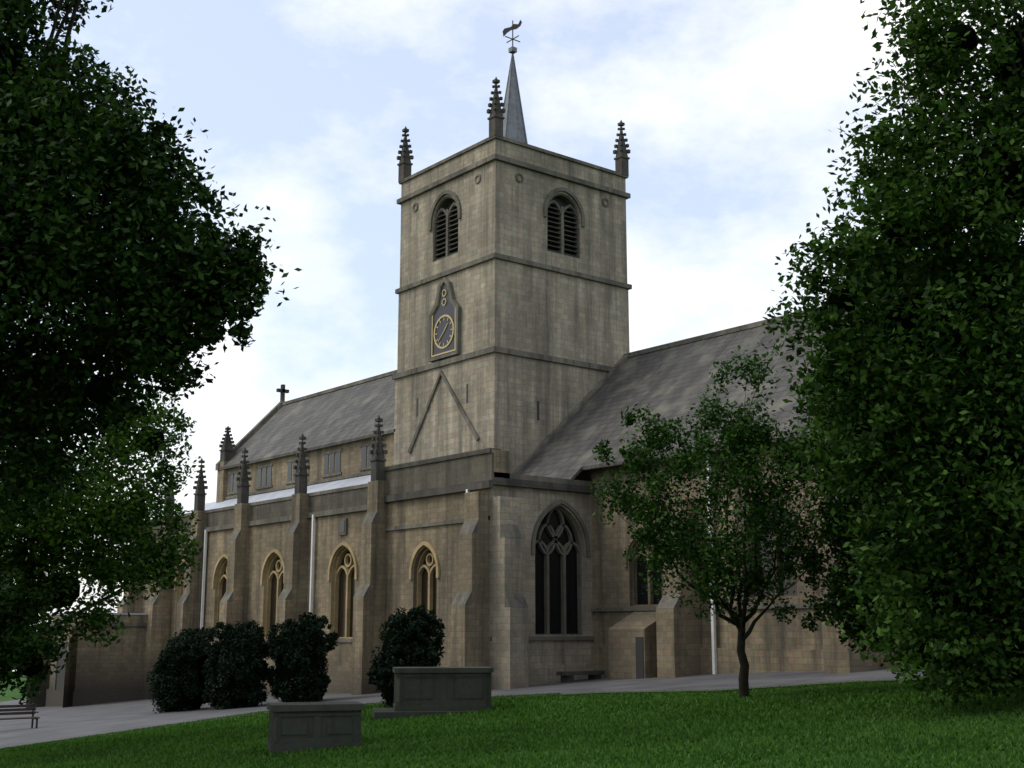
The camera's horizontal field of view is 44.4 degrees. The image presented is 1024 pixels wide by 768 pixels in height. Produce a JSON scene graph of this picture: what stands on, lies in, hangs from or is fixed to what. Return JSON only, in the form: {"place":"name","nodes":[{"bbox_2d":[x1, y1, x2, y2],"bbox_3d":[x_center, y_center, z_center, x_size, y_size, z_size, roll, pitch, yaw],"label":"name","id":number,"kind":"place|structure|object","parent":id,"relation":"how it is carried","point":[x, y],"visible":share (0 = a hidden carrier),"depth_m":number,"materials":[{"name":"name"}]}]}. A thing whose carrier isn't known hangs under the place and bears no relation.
{"place":"outdoors","nodes":[
{"label":"outdoors","id":0,"kind":"place"},
{"bbox_2d":[0,668,1010,747],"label":"path","id":1,"kind":"structure","parent":0,"point":[58,723],"depth_m":44.53,"materials":[{"name":"concrete"}]},
{"bbox_2d":[0,703,39,727],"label":"park bench","id":2,"kind":"object","parent":1,"relation":"on","point":[15,708],"visible":0.92,"depth_m":46.12,"materials":[{"name":"grey wood"}]},
{"bbox_2d":[26,613,147,707],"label":"wall","id":3,"kind":"structure","parent":1,"relation":"on","point":[98,673],"depth_m":69.32,"materials":[{"name":"stone"}]},
{"bbox_2d":[146,627,217,712],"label":"yew bush","id":4,"kind":"object","parent":1,"relation":"on","point":[177,681],"visible":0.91,"depth_m":50.54,"materials":[{"name":"green plant"}]},
{"bbox_2d":[201,619,269,709],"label":"yew bush","id":5,"kind":"object","parent":1,"relation":"on","point":[237,669],"visible":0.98,"depth_m":49.52,"materials":[{"name":"green plant"}]},
{"bbox_2d":[263,612,338,701],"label":"yew bush","id":6,"kind":"object","parent":1,"relation":"on","point":[296,652],"visible":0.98,"depth_m":49.55,"materials":[{"name":"green plant"}]},
{"bbox_2d":[117,20,1020,698],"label":"church","id":7,"kind":"structure","parent":1,"relation":"on","point":[449,468],"depth_m":57.58,"materials":[{"name":"stone"}]},
{"bbox_2d":[0,675,1023,767],"bbox_3d":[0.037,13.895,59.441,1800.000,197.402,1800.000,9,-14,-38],"label":"ground","id":8,"kind":"structure","parent":0,"point":[14,693],"depth_m":24.69,"materials":[{"name":"green plant"}]},
{"bbox_2d":[0,545,72,704],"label":"shrub","id":9,"kind":"object","parent":8,"relation":"on","point":[25,647],"visible":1,"depth_m":30.01,"materials":[{"name":"green plant"}]},
{"bbox_2d":[0,379,204,647],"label":"tree","id":10,"kind":"object","parent":8,"relation":"on","point":[118,519],"visible":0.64,"depth_m":34.19,"materials":[{"name":"green plant"}]},
{"bbox_2d":[0,0,301,544],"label":"tree","id":11,"kind":"object","parent":8,"relation":"on","point":[157,296],"visible":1,"depth_m":25.37,"materials":[{"name":"green plant"}]},
{"bbox_2d":[267,701,364,753],"bbox_3d":[-4.266,7.444,27.101,1.987,1.056,1.070,3,-12,-15],"label":"chest tomb","id":12,"kind":"object","parent":8,"relation":"on","point":[296,726],"visible":0.96,"depth_m":26.69,"materials":[{"name":"stone"}]},
{"bbox_2d":[366,605,445,707],"bbox_3d":[-3.360,9.031,40.443,2.592,3.771,2.562,-2,-11,11],"label":"yew bush","id":13,"kind":"object","parent":8,"relation":"on","point":[411,638],"visible":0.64,"depth_m":39.85,"materials":[{"name":"green plant"}]},
{"bbox_2d":[372,667,493,720],"bbox_3d":[-1.988,8.789,35.738,3.877,1.394,1.900,1,-11,-8],"label":"chest tomb","id":14,"kind":"object","parent":8,"relation":"on","point":[424,691],"visible":0.95,"depth_m":35.18,"materials":[{"name":"stone"}]},
{"bbox_2d":[589,342,856,696],"bbox_3d":[5.842,3.620,32.443,6.506,9.430,5.551,9,-14,-38],"label":"tree","id":15,"kind":"object","parent":8,"relation":"on","point":[737,431],"visible":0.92,"depth_m":32.29,"materials":[{"name":"green plant"}]},
{"bbox_2d":[762,0,1023,712],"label":"tree","id":16,"kind":"object","parent":8,"relation":"on","point":[954,354],"visible":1,"depth_m":22.81,"materials":[{"name":"green plant"}]},
{"bbox_2d":[795,248,1023,688],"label":"tree","id":17,"kind":"object","parent":8,"relation":"on","point":[844,606],"visible":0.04,"depth_m":32.13,"materials":[{"name":"green plant"}]},
{"bbox_2d":[0,0,1023,670],"label":"sky","id":18,"kind":"structure","parent":0,"point":[728,109],"materials":[{"name":"white"}]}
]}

